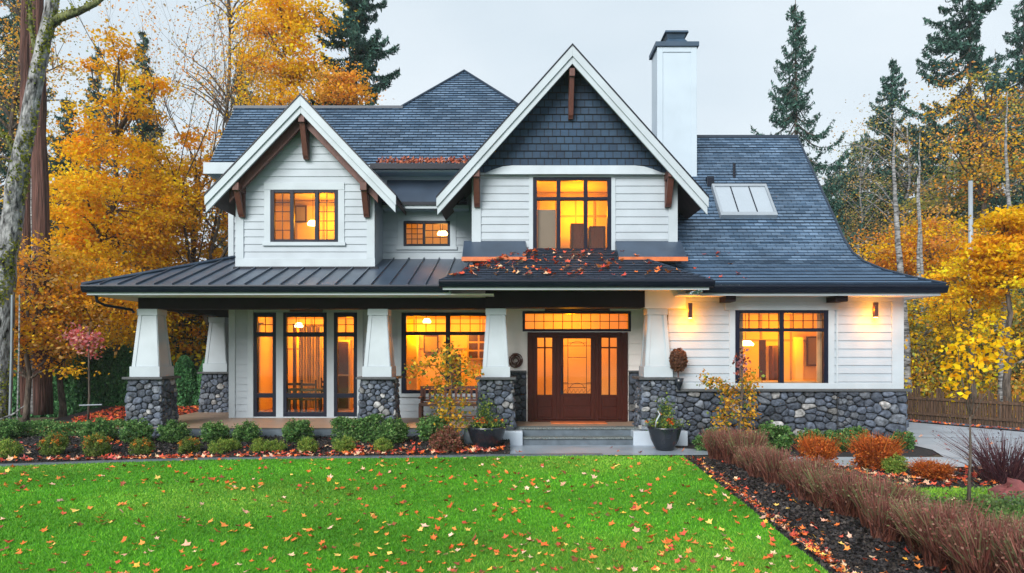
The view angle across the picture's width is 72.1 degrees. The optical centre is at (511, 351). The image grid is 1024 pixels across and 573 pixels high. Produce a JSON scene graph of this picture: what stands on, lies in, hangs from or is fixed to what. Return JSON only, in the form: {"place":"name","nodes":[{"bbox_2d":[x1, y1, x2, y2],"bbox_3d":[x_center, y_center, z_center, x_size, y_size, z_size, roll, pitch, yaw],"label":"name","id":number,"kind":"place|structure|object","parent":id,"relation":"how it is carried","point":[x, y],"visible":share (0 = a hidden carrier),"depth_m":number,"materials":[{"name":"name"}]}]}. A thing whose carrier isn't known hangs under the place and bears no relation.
{"place":"outdoors","nodes":[
{"label":"outdoors","id":0,"kind":"place"},
{"bbox_2d":[338,340,351,409],"bbox_3d":[-5.400,0.765,22.640,0.450,2.250,0.320,0,0,0],"label":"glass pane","id":1,"kind":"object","parent":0,"point":[344,366],"visible":0.8,"depth_m":22.48,"materials":[{"name":"orange glass"}]},
{"bbox_2d":[407,336,419,389],"bbox_3d":[-3.297,0.689,23.240,0.443,2.403,0.320,0,0,0],"label":"window pane","id":2,"kind":"structure","parent":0,"point":[413,346],"depth_m":23.08,"materials":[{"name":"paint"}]},
{"bbox_2d":[0,454,832,572],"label":"lawn","id":3,"kind":"structure","parent":0,"point":[419,516],"depth_m":9.73,"materials":[{"name":"green plant"}]},
{"bbox_2d":[0,454,798,546],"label":"leaf litter","id":4,"kind":"object","parent":3,"relation":"on","point":[623,544],"visible":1,"depth_m":10.20,"materials":[{"name":"orange plant"}]},
{"bbox_2d":[0,0,1022,293],"label":"sky","id":5,"kind":"structure","parent":0,"point":[509,45],"materials":[{"name":"white"}]},
{"bbox_2d":[12,412,1023,467],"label":"ground","id":6,"kind":"structure","parent":0,"point":[56,417],"depth_m":21.31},
{"bbox_2d":[19,0,30,414],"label":"cedar tree","id":7,"kind":"object","parent":6,"relation":"on","point":[24,56],"visible":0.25,"depth_m":22.65,"materials":[{"name":"brown plant"}]},
{"bbox_2d":[0,0,79,325],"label":"fir tree","id":8,"kind":"object","parent":6,"relation":"on","point":[4,119],"visible":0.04,"depth_m":35.48,"materials":[{"name":"green plant"}]},
{"bbox_2d":[29,0,53,414],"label":"cedar tree","id":9,"kind":"object","parent":6,"relation":"on","point":[43,395],"visible":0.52,"depth_m":22.13,"materials":[{"name":"brown plant"}]},
{"bbox_2d":[0,0,103,273],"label":"oak tree","id":10,"kind":"object","parent":6,"relation":"on","point":[15,97],"visible":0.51,"depth_m":29.70,"materials":[{"name":"orange plant"}]},
{"bbox_2d":[0,0,107,421],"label":"maple tree","id":11,"kind":"object","parent":6,"relation":"on","point":[17,181],"visible":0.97,"depth_m":19.85,"materials":[{"name":"grey plant"}]},
{"bbox_2d":[7,230,134,422],"bbox_3d":[-14.859,-0.663,21.378,6.121,6.055,4.753,0,0,0],"label":"tree","id":12,"kind":"object","parent":6,"relation":"on","point":[29,329],"visible":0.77,"depth_m":21.40,"materials":[{"name":"orange plant"}]},
{"bbox_2d":[48,95,99,329],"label":"fir tree","id":13,"kind":"object","parent":6,"relation":"on","point":[56,163],"visible":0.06,"depth_m":41.68,"materials":[{"name":"green plant"}]},
{"bbox_2d":[13,245,146,417],"bbox_3d":[-14.668,-0.695,23.659,7.218,6.108,5.406,0,0,0],"label":"maple tree","id":14,"kind":"object","parent":6,"relation":"on","point":[91,268],"visible":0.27,"depth_m":23.20,"materials":[{"name":"orange plant"}]},
{"bbox_2d":[65,351,101,415],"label":"arborvitae","id":15,"kind":"object","parent":6,"relation":"on","point":[74,387],"visible":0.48,"depth_m":24.62,"materials":[{"name":"green plant"}]},
{"bbox_2d":[0,457,196,463],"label":"bed","id":16,"kind":"object","parent":6,"relation":"on","point":[8,462],"visible":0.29,"depth_m":14.84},
{"bbox_2d":[20,418,124,436],"bbox_3d":[-11.056,2.026,17.691,2.829,0.672,0.739,0,0,0],"label":"hedge","id":17,"kind":"object","parent":16,"relation":"on","point":[51,425],"visible":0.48,"depth_m":17.46,"materials":[{"name":"green plant"}]},
{"bbox_2d":[0,434,509,462],"bbox_3d":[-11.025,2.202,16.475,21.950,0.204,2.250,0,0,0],"label":"bed","id":18,"kind":"object","parent":16,"relation":"on","point":[250,443],"visible":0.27,"depth_m":16.14,"materials":[{"name":"brown wood"}]},
{"bbox_2d":[36,430,70,455],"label":"shrub","id":19,"kind":"object","parent":18,"relation":"on","point":[59,441],"visible":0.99,"depth_m":15.39,"materials":[{"name":"green plant"}]},
{"bbox_2d":[80,431,113,456],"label":"shrub","id":20,"kind":"object","parent":18,"relation":"on","point":[100,445],"visible":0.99,"depth_m":15.30,"materials":[{"name":"green plant"}]},
{"bbox_2d":[118,417,153,442],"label":"shrub","id":21,"kind":"object","parent":18,"relation":"on","point":[144,429],"visible":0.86,"depth_m":16.48,"materials":[{"name":"green plant"}]},
{"bbox_2d":[155,419,192,442],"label":"shrub","id":22,"kind":"object","parent":18,"relation":"on","point":[171,430],"visible":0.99,"depth_m":16.64,"materials":[{"name":"green plant"}]},
{"bbox_2d":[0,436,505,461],"bbox_3d":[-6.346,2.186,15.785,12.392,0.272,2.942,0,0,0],"label":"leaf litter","id":23,"kind":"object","parent":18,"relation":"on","point":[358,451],"visible":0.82,"depth_m":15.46,"materials":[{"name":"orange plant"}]},
{"bbox_2d":[281,418,314,441],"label":"shrub","id":24,"kind":"object","parent":18,"relation":"on","point":[293,431],"visible":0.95,"depth_m":16.61,"materials":[{"name":"green plant"}]},
{"bbox_2d":[329,413,384,442],"bbox_3d":[-3.728,1.932,16.950,1.272,0.882,0.628,0,0,0],"label":"hedge","id":25,"kind":"object","parent":18,"relation":"on","point":[348,423],"visible":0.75,"depth_m":16.74,"materials":[{"name":"green plant"}]},
{"bbox_2d":[374,415,411,443],"bbox_3d":[-2.808,1.848,16.625,0.866,0.655,0.898,0,0,10],"label":"shrub","id":26,"kind":"object","parent":18,"relation":"on","point":[398,432],"visible":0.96,"depth_m":16.48,"materials":[{"name":"green plant"}]},
{"bbox_2d":[400,337,484,434],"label":"tree","id":27,"kind":"object","parent":18,"relation":"on","point":[451,417],"visible":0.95,"depth_m":16.03,"materials":[{"name":"yellow plant"}]},
{"bbox_2d":[427,425,463,452],"bbox_3d":[-1.474,1.993,15.896,0.834,0.641,0.849,0,0,18],"label":"shrub","id":28,"kind":"object","parent":18,"relation":"on","point":[443,439],"visible":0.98,"depth_m":15.72,"materials":[{"name":"brown plant"}]},
{"bbox_2d":[455,390,512,448],"bbox_3d":[-0.630,1.595,16.386,1.310,1.370,1.188,0,0,0],"label":"planter","id":29,"kind":"object","parent":16,"relation":"on","point":[487,430],"visible":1,"depth_m":16.12,"materials":[{"name":"grey ceramic"}]},
{"bbox_2d":[85,343,118,409],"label":"arborvitae","id":30,"kind":"object","parent":6,"relation":"on","point":[100,388],"visible":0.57,"depth_m":24.66,"materials":[{"name":"green plant"}]},
{"bbox_2d":[77,42,132,266],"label":"fir tree","id":31,"kind":"object","parent":6,"relation":"on","point":[98,86],"visible":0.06,"depth_m":55.80,"materials":[{"name":"green plant"}]},
{"bbox_2d":[0,2,221,265],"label":"alder tree","id":32,"kind":"object","parent":6,"relation":"on","point":[157,135],"visible":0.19,"depth_m":31.74,"materials":[{"name":"orange plant"}]},
{"bbox_2d":[0,18,221,351],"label":"maple tree","id":33,"kind":"object","parent":6,"relation":"on","point":[83,223],"visible":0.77,"depth_m":26.34,"materials":[{"name":"orange plant"}]},
{"bbox_2d":[24,406,197,434],"bbox_3d":[-11.150,2.100,21.600,5.700,0.440,5.200,0,0,0],"label":"bed","id":34,"kind":"object","parent":6,"relation":"on","point":[68,418],"visible":0.17,"depth_m":22.39,"materials":[{"name":"red plant"}]},
{"bbox_2d":[56,320,105,421],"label":"sapling","id":35,"kind":"object","parent":34,"relation":"on","point":[82,339],"visible":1,"depth_m":18.98,"materials":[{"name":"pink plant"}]},
{"bbox_2d":[105,344,132,405],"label":"arborvitae","id":36,"kind":"object","parent":6,"relation":"on","point":[123,359],"visible":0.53,"depth_m":24.59,"materials":[{"name":"green plant"}]},
{"bbox_2d":[53,251,221,369],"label":"woods","id":37,"kind":"object","parent":6,"relation":"on","point":[176,354],"visible":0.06,"depth_m":29.16,"materials":[{"name":"green plant"}]},
{"bbox_2d":[113,29,181,271],"bbox_3d":[-20.080,-7.564,37.982,4.429,19.831,5.168,0,0,0],"label":"fir tree","id":38,"kind":"object","parent":6,"relation":"on","point":[145,127],"visible":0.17,"depth_m":37.86,"materials":[{"name":"green plant"}]},
{"bbox_2d":[112,122,227,371],"bbox_3d":[-13.475,-3.574,29.725,7.366,11.902,6.749,0,0,32],"label":"maple tree","id":39,"kind":"object","parent":6,"relation":"on","point":[217,252],"visible":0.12,"depth_m":29.30,"materials":[{"name":"orange plant"}]},
{"bbox_2d":[174,355,196,406],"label":"arborvitae","id":40,"kind":"object","parent":6,"relation":"on","point":[185,370],"visible":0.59,"depth_m":24.10,"materials":[{"name":"green plant"}]},
{"bbox_2d":[68,0,319,335],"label":"alder tree","id":41,"kind":"object","parent":6,"relation":"on","point":[212,247],"visible":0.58,"depth_m":27.42,"materials":[{"name":"orange plant"}]},
{"bbox_2d":[150,0,260,150],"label":"maple tree","id":42,"kind":"object","parent":6,"relation":"on","point":[230,27],"visible":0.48,"depth_m":36.01,"materials":[{"name":"orange plant"}]},
{"bbox_2d":[98,0,354,337],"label":"alder tree","id":43,"kind":"object","parent":6,"relation":"on","point":[216,123],"visible":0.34,"depth_m":33.13,"materials":[{"name":"orange plant"}]},
{"bbox_2d":[205,0,359,118],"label":"maple tree","id":44,"kind":"object","parent":6,"relation":"on","point":[295,25],"visible":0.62,"depth_m":31.55,"materials":[{"name":"orange plant"}]},
{"bbox_2d":[0,453,602,466],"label":"kerb","id":45,"kind":"structure","parent":6,"relation":"on","point":[305,457],"depth_m":15.04,"materials":[{"name":"stone"}]},
{"bbox_2d":[292,58,385,104],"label":"maple tree","id":46,"kind":"object","parent":6,"relation":"on","point":[335,98],"visible":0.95,"depth_m":30.52,"materials":[{"name":"orange plant"}]},
{"bbox_2d":[306,0,400,104],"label":"fir tree","id":47,"kind":"object","parent":6,"relation":"on","point":[366,54],"visible":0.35,"depth_m":34.74,"materials":[{"name":"green plant"}]},
{"bbox_2d":[80,30,948,445],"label":"house","id":48,"kind":"structure","parent":6,"relation":"on","point":[370,262],"depth_m":18.29,"materials":[{"name":"white wood"}]},
{"bbox_2d":[254,312,275,416],"bbox_3d":[-7.020,0.380,20.030,0.640,2.960,0.120,0,0,0],"label":"window","id":49,"kind":"structure","parent":48,"relation":"in","point":[257,334],"depth_m":19.97,"materials":[{"name":"glass"}]},
{"bbox_2d":[262,182,345,245],"bbox_3d":[-5.516,-3.638,18.709,2.195,1.679,0.161,0,0,0],"label":"window","id":50,"kind":"structure","parent":48,"relation":"in","point":[271,189],"depth_m":18.67,"materials":[{"name":"clear glass"}]},
{"bbox_2d":[283,312,326,416],"bbox_3d":[-5.880,0.380,20.030,1.240,2.960,0.120,0,0,0],"label":"glazed door","id":51,"kind":"structure","parent":48,"relation":"in","point":[286,334],"depth_m":19.97,"materials":[{"name":"clear glass"}]},
{"bbox_2d":[299,325,322,407],"bbox_3d":[-6.532,0.500,22.800,0.952,2.679,0.122,0,0,0],"label":"curtain","id":52,"kind":"object","parent":48,"relation":"hanging from","point":[310,359],"visible":0.68,"depth_m":22.80,"materials":[{"name":"fabric"}]},
{"bbox_2d":[334,312,356,416],"bbox_3d":[-4.730,0.380,20.030,0.660,2.960,0.120,0,0,0],"label":"window","id":53,"kind":"structure","parent":48,"relation":"in","point":[337,334],"depth_m":19.97,"materials":[{"name":"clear glass"}]},
{"bbox_2d":[396,214,456,249],"bbox_3d":[-2.420,-3.388,20.009,1.720,1.016,0.161,0,0,0],"label":"window","id":54,"kind":"structure","parent":48,"relation":"in","point":[424,219],"depth_m":19.96,"materials":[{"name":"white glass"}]},
{"bbox_2d":[398,310,485,396],"bbox_3d":[-1.820,0.037,20.009,2.920,2.526,0.161,0,0,0],"label":"window","id":55,"kind":"structure","parent":48,"relation":"in","point":[402,317],"depth_m":19.97,"materials":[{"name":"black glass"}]},
{"bbox_2d":[418,386,477,421],"bbox_3d":[-1.605,1.420,19.000,1.787,0.940,0.500,0,0,0],"label":"bench","id":56,"kind":"object","parent":48,"relation":"on","point":[422,398],"visible":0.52,"depth_m":19.20,"materials":[{"name":"brown wood"}]},
{"bbox_2d":[537,210,555,247],"bbox_3d":[0.904,-3.164,18.448,0.480,1.088,0.015,0,0,0],"label":"window blind","id":57,"kind":"object","parent":48,"relation":"attached to","point":[546,228],"depth_m":18.44,"materials":[{"name":"beige fabric"}]},
{"bbox_2d":[448,247,678,275],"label":"leaf litter","id":58,"kind":"object","parent":48,"relation":"on","point":[540,268],"visible":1,"depth_m":16.93,"materials":[{"name":"plant"}]},
{"bbox_2d":[529,175,615,249],"bbox_3d":[1.565,-3.622,18.324,2.251,2.050,0.132,0,0,0],"label":"window","id":59,"kind":"structure","parent":48,"relation":"in","point":[611,179],"depth_m":18.27,"materials":[{"name":"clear glass"}]},
{"bbox_2d":[523,311,630,330],"bbox_3d":[1.748,-0.808,19.030,2.926,0.551,0.120,0,0,0],"label":"transom window","id":60,"kind":"structure","parent":48,"relation":"in","point":[524,312],"depth_m":18.97,"materials":[{"name":"brown glass"}]},
{"bbox_2d":[729,310,833,382],"bbox_3d":[6.703,-0.155,17.524,2.610,2.100,0.132,0,0,0],"label":"window","id":61,"kind":"structure","parent":48,"relation":"in","point":[827,329],"depth_m":17.47,"materials":[{"name":"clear glass"}]},
{"bbox_2d":[750,0,864,243],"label":"fir tree","id":62,"kind":"object","parent":6,"relation":"on","point":[792,102],"visible":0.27,"depth_m":37.73,"materials":[{"name":"green plant"}]},
{"bbox_2d":[678,444,938,456],"bbox_3d":[7.000,2.300,16.425,6.000,0.001,2.350,0,0,0],"label":"bed","id":63,"kind":"object","parent":6,"relation":"on","point":[917,451],"visible":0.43,"depth_m":15.97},
{"bbox_2d":[696,347,764,433],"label":"tree","id":64,"kind":"object","parent":63,"relation":"on","point":[725,388],"visible":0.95,"depth_m":15.99,"materials":[{"name":"yellow plant"}]},
{"bbox_2d":[757,420,797,451],"bbox_3d":[6.077,1.966,16.305,0.940,0.718,0.943,0,0,-27],"label":"shrub","id":65,"kind":"object","parent":63,"relation":"on","point":[778,436],"visible":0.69,"depth_m":16.10,"materials":[{"name":"green plant"}]},
{"bbox_2d":[685,455,954,572],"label":"bed","id":66,"kind":"object","parent":6,"relation":"on","point":[888,553],"visible":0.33,"depth_m":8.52,"materials":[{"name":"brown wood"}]},
{"bbox_2d":[723,426,770,468],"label":"ornamental grass","id":67,"kind":"object","parent":66,"relation":"on","point":[754,437],"depth_m":13.72,"materials":[{"name":"brown plant"}]},
{"bbox_2d":[749,445,795,484],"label":"ornamental grass","id":68,"kind":"object","parent":66,"relation":"on","point":[768,467],"depth_m":12.08,"materials":[{"name":"brown plant"}]},
{"bbox_2d":[779,451,842,501],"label":"ornamental grass","id":69,"kind":"object","parent":66,"relation":"on","point":[800,493],"depth_m":10.80,"materials":[{"name":"brown plant"}]},
{"bbox_2d":[683,455,945,572],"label":"leaf litter","id":70,"kind":"object","parent":66,"relation":"on","point":[804,532],"visible":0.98,"depth_m":8.71,"materials":[{"name":"orange plant"}]},
{"bbox_2d":[791,461,872,508],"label":"ornamental grass","id":71,"kind":"object","parent":66,"relation":"on","point":[815,493],"depth_m":10.27,"materials":[{"name":"brown plant"}]},
{"bbox_2d":[842,468,920,528],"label":"ornamental grass","id":72,"kind":"object","parent":66,"relation":"on","point":[872,486],"depth_m":9.07,"materials":[{"name":"brown plant"}]},
{"bbox_2d":[859,489,917,542],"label":"ornamental grass","id":73,"kind":"object","parent":66,"relation":"on","point":[878,523],"depth_m":8.49,"materials":[{"name":"brown plant"}]},
{"bbox_2d":[878,494,987,555],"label":"ornamental grass","id":74,"kind":"object","parent":66,"relation":"on","point":[912,544],"depth_m":8.05,"materials":[{"name":"brown plant"}]},
{"bbox_2d":[895,493,990,572],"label":"ornamental grass","id":75,"kind":"object","parent":66,"relation":"on","point":[924,535],"depth_m":7.38,"materials":[{"name":"brown plant"}]},
{"bbox_2d":[924,506,1023,572],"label":"ornamental grass","id":76,"kind":"object","parent":66,"relation":"on","point":[968,552],"depth_m":6.72,"materials":[{"name":"brown plant"}]},
{"bbox_2d":[983,517,1023,572],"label":"ornamental grass","id":77,"kind":"object","parent":66,"relation":"on","point":[1014,560],"depth_m":6.33,"materials":[{"name":"brown plant"}]},
{"bbox_2d":[824,165,874,260],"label":"fir tree","id":78,"kind":"object","parent":6,"relation":"on","point":[843,183],"visible":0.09,"depth_m":47.67,"materials":[{"name":"green plant"}]},
{"bbox_2d":[817,108,916,260],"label":"birch tree","id":79,"kind":"object","parent":6,"relation":"on","point":[861,174],"visible":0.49,"depth_m":39.91,"materials":[{"name":"brown plant"}]},
{"bbox_2d":[892,114,911,393],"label":"birch tree","id":80,"kind":"object","parent":6,"relation":"on","point":[900,269],"visible":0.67,"depth_m":24.92,"materials":[{"name":"grey plant"}]},
{"bbox_2d":[844,59,964,338],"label":"fir tree","id":81,"kind":"object","parent":6,"relation":"on","point":[892,89],"visible":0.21,"depth_m":45.57,"materials":[{"name":"green plant"}]},
{"bbox_2d":[813,94,998,260],"bbox_3d":[20.837,-5.655,37.150,9.003,16.039,6.006,0,0,0],"label":"birch tree","id":82,"kind":"object","parent":6,"relation":"on","point":[908,173],"visible":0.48,"depth_m":37.02,"materials":[{"name":"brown plant"}]},
{"bbox_2d":[837,466,1010,498],"bbox_3d":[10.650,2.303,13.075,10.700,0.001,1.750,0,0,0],"label":"bed","id":83,"kind":"object","parent":6,"relation":"on","point":[918,478],"depth_m":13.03,"materials":[{"name":"brown plant"}]},
{"bbox_2d":[792,429,846,468],"bbox_3d":[5.948,1.909,13.686,1.036,0.801,0.958,0,0,33],"label":"orange bush","id":84,"kind":"object","parent":83,"relation":"on","point":[825,448],"visible":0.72,"depth_m":13.53,"materials":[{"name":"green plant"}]},
{"bbox_2d":[844,428,912,470],"bbox_3d":[7.095,1.904,13.732,1.290,0.820,1.193,0,0,33],"label":"orange bush","id":85,"kind":"object","parent":83,"relation":"on","point":[868,454],"visible":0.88,"depth_m":13.59,"materials":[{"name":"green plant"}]},
{"bbox_2d":[830,434,1006,514],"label":"leaf litter","id":86,"kind":"object","parent":83,"relation":"on","point":[947,480],"visible":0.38,"depth_m":12.58,"materials":[{"name":"orange plant"}]},
{"bbox_2d":[904,456,963,480],"bbox_3d":[7.511,2.097,12.586,0.985,0.416,0.911,0,0,33],"label":"orange bush","id":87,"kind":"object","parent":83,"relation":"on","point":[929,469],"visible":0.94,"depth_m":12.45,"materials":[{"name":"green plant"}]},
{"bbox_2d":[929,425,1023,483],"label":"spiky grass","id":88,"kind":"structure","parent":83,"relation":"on","point":[991,469],"depth_m":12.28,"materials":[{"name":"purple plant"}]},
{"bbox_2d":[837,201,1011,355],"bbox_3d":[18.160,-2.107,30.760,8.381,8.946,6.467,0,0,0],"label":"oak tree","id":89,"kind":"object","parent":6,"relation":"on","point":[950,244],"visible":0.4,"depth_m":30.32,"materials":[{"name":"yellow plant"}]},
{"bbox_2d":[889,144,1002,343],"bbox_3d":[20.756,-3.666,32.911,6.252,12.072,5.531,0,0,0],"label":"birch tree","id":90,"kind":"object","parent":6,"relation":"on","point":[952,202],"visible":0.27,"depth_m":32.76,"materials":[{"name":"yellow plant"}]},
{"bbox_2d":[875,0,1023,328],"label":"fir tree","id":91,"kind":"object","parent":6,"relation":"on","point":[961,44],"visible":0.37,"depth_m":35.85,"materials":[{"name":"green plant"}]},
{"bbox_2d":[907,177,993,391],"bbox_3d":[15.553,-2.171,27.216,5.536,9.061,4.949,0,0,0],"label":"birch tree","id":92,"kind":"object","parent":6,"relation":"on","point":[922,336],"visible":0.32,"depth_m":26.69,"materials":[{"name":"yellow plant"}]},
{"bbox_2d":[884,47,1023,375],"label":"maple tree","id":93,"kind":"object","parent":6,"relation":"on","point":[979,192],"visible":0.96,"depth_m":30.26,"materials":[{"name":"yellow plant"}]},
{"bbox_2d":[904,315,1023,417],"bbox_3d":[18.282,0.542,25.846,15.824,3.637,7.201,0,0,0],"label":"woods","id":94,"kind":"object","parent":6,"relation":"on","point":[1015,390],"visible":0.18,"depth_m":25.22,"materials":[{"name":"yellow plant"}]},
{"bbox_2d":[906,256,1023,423],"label":"maple tree","id":95,"kind":"object","parent":6,"relation":"on","point":[948,297],"visible":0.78,"depth_m":22.46,"materials":[{"name":"yellow plant"}]},
{"bbox_2d":[908,419,1023,430],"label":"gravel strip","id":96,"kind":"object","parent":6,"relation":"on","point":[967,425],"visible":0.5,"depth_m":21.73,"materials":[{"name":"grey gravel"}]},
{"bbox_2d":[906,386,1023,428],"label":"fence","id":97,"kind":"object","parent":96,"relation":"on","point":[940,408],"visible":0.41,"depth_m":22.13,"materials":[{"name":"brown wood"}]},
{"bbox_2d":[922,183,1023,375],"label":"birch tree","id":98,"kind":"object","parent":6,"relation":"on","point":[1018,306],"visible":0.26,"depth_m":27.58,"materials":[{"name":"yellow plant"}]},
{"bbox_2d":[945,203,1023,401],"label":"maple tree","id":99,"kind":"object","parent":6,"relation":"on","point":[1003,251],"visible":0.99,"depth_m":21.25,"materials":[{"name":"yellow plant"}]},
{"bbox_2d":[966,0,1023,366],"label":"fir tree","id":100,"kind":"object","parent":6,"relation":"on","point":[1017,53],"visible":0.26,"depth_m":42.01,"materials":[{"name":"green plant"}]},
{"bbox_2d":[997,91,1010,404],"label":"birch tree","id":101,"kind":"object","parent":6,"relation":"on","point":[1001,366],"visible":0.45,"depth_m":23.96,"materials":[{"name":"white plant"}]},
{"bbox_2d":[510,445,707,454],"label":"path","id":102,"kind":"structure","parent":0,"point":[602,449],"depth_m":16.20,"materials":[{"name":"concrete"}]},
{"bbox_2d":[644,392,689,450],"bbox_3d":[3.537,1.612,16.290,1.064,1.336,1.214,0,0,0],"label":"planter","id":103,"kind":"object","parent":102,"relation":"on","point":[664,430],"visible":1,"depth_m":16.10,"materials":[{"name":"grey ceramic"}]},
{"bbox_2d":[814,466,883,518],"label":"ornamental grass","id":104,"kind":"object","parent":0,"point":[842,501],"depth_m":9.71,"materials":[{"name":"brown plant"}]},
{"bbox_2d":[907,422,1023,458],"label":"driveway","id":105,"kind":"structure","parent":0,"point":[924,430],"depth_m":18.61,"materials":[{"name":"concrete"}]},
{"label":"green bed","id":106,"kind":"structure","parent":0,"visible":0},
{"bbox_2d":[887,483,996,499],"bbox_3d":[9.650,2.304,11.600,8.700,0.001,1.400,0,0,0],"label":"bed","id":107,"kind":"object","parent":106,"relation":"on","point":[953,484],"depth_m":12.02,"materials":[{"name":"black soil"}]},
{"bbox_2d":[912,484,1023,527],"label":"ground cover","id":108,"kind":"object","parent":106,"relation":"on","point":[1012,504],"visible":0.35,"depth_m":10.15,"materials":[{"name":"green plant"}]},
{"bbox_2d":[934,313,1023,506],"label":"young tree","id":109,"kind":"object","parent":106,"relation":"on","point":[982,358],"visible":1,"depth_m":10.19,"materials":[{"name":"yellow plant"}]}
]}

